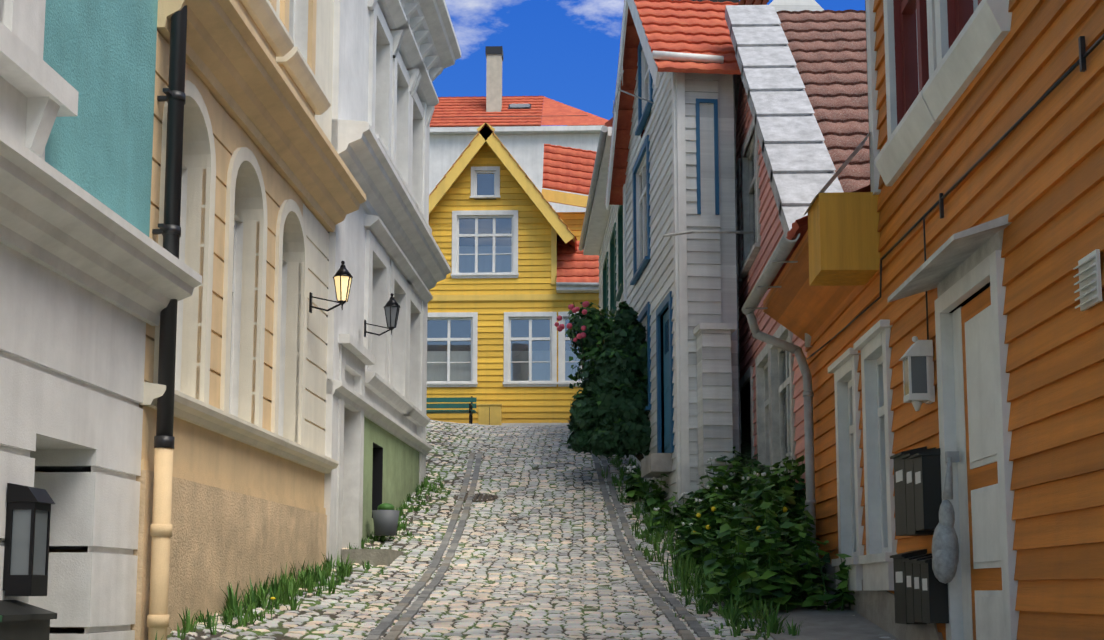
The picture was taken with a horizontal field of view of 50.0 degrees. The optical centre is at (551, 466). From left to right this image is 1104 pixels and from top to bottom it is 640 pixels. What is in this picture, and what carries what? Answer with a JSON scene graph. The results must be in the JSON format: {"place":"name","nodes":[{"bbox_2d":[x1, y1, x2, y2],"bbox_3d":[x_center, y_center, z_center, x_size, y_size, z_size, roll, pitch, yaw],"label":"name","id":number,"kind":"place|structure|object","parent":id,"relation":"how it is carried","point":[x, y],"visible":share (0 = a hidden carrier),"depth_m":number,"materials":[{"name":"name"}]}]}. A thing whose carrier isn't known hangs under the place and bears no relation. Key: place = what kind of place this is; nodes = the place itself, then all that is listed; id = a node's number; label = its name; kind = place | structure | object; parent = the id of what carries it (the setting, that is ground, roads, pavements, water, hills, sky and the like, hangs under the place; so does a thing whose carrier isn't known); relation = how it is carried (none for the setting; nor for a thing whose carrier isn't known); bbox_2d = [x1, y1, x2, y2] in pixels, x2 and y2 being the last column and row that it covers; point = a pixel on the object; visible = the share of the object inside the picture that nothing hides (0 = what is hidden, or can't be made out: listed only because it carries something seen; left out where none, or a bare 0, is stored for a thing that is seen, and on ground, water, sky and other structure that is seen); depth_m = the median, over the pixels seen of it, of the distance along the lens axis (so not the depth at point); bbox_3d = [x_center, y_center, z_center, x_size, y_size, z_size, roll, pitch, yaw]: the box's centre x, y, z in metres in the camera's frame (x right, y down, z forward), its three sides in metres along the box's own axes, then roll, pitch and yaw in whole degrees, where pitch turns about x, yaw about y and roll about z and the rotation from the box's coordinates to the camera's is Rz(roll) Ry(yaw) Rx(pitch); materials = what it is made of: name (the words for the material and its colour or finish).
{"place":"outdoors","nodes":[
{"label":"outdoors","id":0,"kind":"place"},
{"bbox_2d":[167,420,894,639],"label":"ground","id":1,"kind":"structure","parent":0,"point":[539,555],"depth_m":12.77,"materials":[{"name":"grey stone"}]},
{"bbox_2d":[0,0,201,639],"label":"building","id":2,"kind":"structure","parent":1,"relation":"on","point":[94,278],"depth_m":7.14,"materials":[{"name":"paint"}]},
{"bbox_2d":[0,600,56,639],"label":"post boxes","id":3,"kind":"object","parent":2,"relation":"attached to","point":[19,620],"visible":1,"depth_m":6.01,"materials":[{"name":"black metal"}]},
{"bbox_2d":[2,483,54,595],"bbox_3d":[-2.760,0.388,6.241,0.187,0.590,0.197,0,-6,2],"label":"box lantern","id":4,"kind":"object","parent":2,"relation":"attached to","point":[27,539],"visible":0.98,"depth_m":6.17,"materials":[{"name":"black metal"}]},
{"bbox_2d":[36,0,365,639],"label":"cream house","id":5,"kind":"structure","parent":1,"relation":"on","point":[253,464],"depth_m":10.05,"materials":[{"name":"paint"}]},
{"bbox_2d":[147,5,186,639],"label":"downpipe","id":6,"kind":"object","parent":5,"relation":"attached to","point":[174,97],"visible":1,"depth_m":7.98,"materials":[{"name":"black metal"}]},
{"bbox_2d":[309,261,399,336],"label":"wall lanterns","id":7,"kind":"object","parent":5,"relation":"attached to","point":[342,277],"depth_m":11.94,"materials":[{"name":"black metal"}]},
{"bbox_2d":[231,0,460,567],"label":"white building","id":8,"kind":"structure","parent":1,"relation":"on","point":[392,59],"depth_m":15.38,"materials":[{"name":"paint"}]},
{"bbox_2d":[340,549,403,566],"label":"stone step","id":9,"kind":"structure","parent":1,"relation":"on","point":[385,557],"depth_m":12.90,"materials":[{"name":"grey stone"}]},
{"bbox_2d":[372,503,399,535],"bbox_3d":[-2.023,0.642,14.398,0.340,0.396,0.334,0,-6,2],"label":"plant pot","id":10,"kind":"object","parent":1,"relation":"on","point":[385,518],"visible":0.98,"depth_m":14.28,"materials":[{"name":"grey metal"}]},
{"bbox_2d":[426,396,476,423],"bbox_3d":[-2.818,-1.337,29.360,1.850,0.880,0.500,0,-6,2],"label":"park bench","id":11,"kind":"object","parent":1,"relation":"on","point":[471,405],"visible":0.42,"depth_m":29.57,"materials":[{"name":"wood"}]},
{"bbox_2d":[453,493,497,501],"bbox_3d":[-1.113,0.452,17.277,0.660,0.158,0.540,0,-6,2],"label":"manhole grate","id":12,"kind":"object","parent":1,"relation":"on","point":[485,497],"visible":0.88,"depth_m":17.25,"materials":[{"name":"metal"}]},
{"bbox_2d":[155,455,803,639],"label":"grass tufts","id":13,"kind":"object","parent":1,"relation":"on","point":[283,589],"visible":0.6,"depth_m":10.78,"materials":[{"name":"green plant"}]},
{"bbox_2d":[478,404,502,425],"bbox_3d":[-1.553,-1.213,29.680,0.600,0.670,0.330,0,-6,2],"label":"yellow cabinet","id":14,"kind":"object","parent":1,"relation":"on","point":[489,414],"visible":0.76,"depth_m":29.54,"materials":[{"name":"wood"}]},
{"bbox_2d":[426,123,598,425],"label":"yellow house","id":15,"kind":"structure","parent":1,"relation":"on","point":[516,282],"depth_m":30.54,"materials":[{"name":"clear wood"}]},
{"bbox_2d":[429,46,607,211],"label":"house","id":16,"kind":"structure","parent":1,"relation":"on","point":[523,135],"depth_m":43.48,"materials":[{"name":"white paint"}]},
{"bbox_2d":[365,451,713,639],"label":"gutter setts","id":17,"kind":"structure","parent":1,"relation":"on","point":[407,617],"depth_m":12.30,"materials":[{"name":"stone"}]},
{"bbox_2d":[541,144,596,240],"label":"tiled roof","id":18,"kind":"structure","parent":1,"relation":"on","point":[568,169],"depth_m":33.09,"materials":[{"name":"clear tile"}]},
{"bbox_2d":[554,301,614,411],"bbox_3d":[0.846,-1.576,20.966,1.610,2.696,0.969,0,-6,2],"label":"rose bush","id":19,"kind":"object","parent":1,"relation":"on","point":[585,333],"visible":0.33,"depth_m":20.85,"materials":[{"name":"green plant"}]},
{"bbox_2d":[567,301,663,461],"bbox_3d":[1.226,-1.091,18.275,2.018,3.030,1.114,0,-6,2],"label":"conifer shrub","id":20,"kind":"object","parent":1,"relation":"on","point":[609,416],"visible":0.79,"depth_m":18.00,"materials":[{"name":"green plant"}]},
{"bbox_2d":[605,0,740,520],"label":"white house","id":21,"kind":"structure","parent":1,"relation":"on","point":[642,180],"depth_m":16.97,"materials":[{"name":"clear wood"}]},
{"bbox_2d":[612,64,653,119],"bbox_3d":[1.263,-5.611,17.808,0.560,0.440,1.202,0,-6,-5],"label":"tv antenna","id":22,"kind":"object","parent":21,"relation":"attached to","point":[614,105],"visible":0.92,"depth_m":17.69,"materials":[{"name":"black paint"}]},
{"bbox_2d":[578,0,823,320],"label":"white house","id":23,"kind":"structure","parent":1,"relation":"on","point":[601,237],"depth_m":23.78,"materials":[{"name":"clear wood"}]},
{"bbox_2d":[623,446,855,612],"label":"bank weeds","id":24,"kind":"object","parent":1,"relation":"on","point":[765,538],"visible":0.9,"depth_m":10.62,"materials":[{"name":"green plant"}]},
{"bbox_2d":[662,5,869,519],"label":"pink house","id":25,"kind":"structure","parent":1,"relation":"on","point":[801,110],"depth_m":14.24,"materials":[{"name":"clear wood"}]},
{"bbox_2d":[751,599,899,639],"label":"concrete apron","id":26,"kind":"object","parent":1,"relation":"on","point":[822,622],"visible":0.32,"depth_m":8.67,"materials":[{"name":"grey concrete"}]},
{"bbox_2d":[742,0,1103,639],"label":"orange house","id":27,"kind":"structure","parent":1,"relation":"on","point":[1010,420],"depth_m":6.52,"materials":[{"name":"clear wood"}]},
{"bbox_2d":[746,312,818,579],"bbox_3d":[2.145,-0.179,10.892,0.562,2.715,0.896,0,-6,2],"label":"downpipe","id":28,"kind":"object","parent":27,"relation":"attached to","point":[808,392],"visible":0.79,"depth_m":10.87,"materials":[{"name":"white metal"}]},
{"bbox_2d":[899,336,934,410],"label":"wall lantern","id":29,"kind":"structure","parent":27,"relation":"attached to","point":[916,358],"depth_m":7.25,"materials":[{"name":"white metal"}]},
{"bbox_2d":[890,446,948,623],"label":"mailboxes","id":30,"kind":"object","parent":27,"relation":"attached to","point":[920,593],"visible":0.79,"depth_m":7.16,"materials":[{"name":"black metal"}]},
{"bbox_2d":[932,457,958,583],"bbox_3d":[2.238,0.307,6.757,0.154,0.723,0.164,0,-6,2],"label":"plastic bag","id":31,"kind":"object","parent":27,"relation":"attached to","point":[945,552],"visible":1,"depth_m":6.71,"materials":[{"name":"grey plastic"}]},
{"bbox_2d":[807,34,1103,359],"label":"cable","id":32,"kind":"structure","parent":27,"relation":"attached to","point":[1083,55],"depth_m":6.54,"materials":[{"name":"black paint"}]},
{"bbox_2d":[1073,249,1101,310],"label":"wall vent","id":33,"kind":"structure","parent":27,"relation":"attached to","point":[1089,281],"depth_m":4.96,"materials":[{"name":"white"}]},
{"bbox_2d":[432,0,864,125],"label":"sky","id":34,"kind":"structure","parent":0,"point":[566,52],"materials":[{"name":"blue"}]},
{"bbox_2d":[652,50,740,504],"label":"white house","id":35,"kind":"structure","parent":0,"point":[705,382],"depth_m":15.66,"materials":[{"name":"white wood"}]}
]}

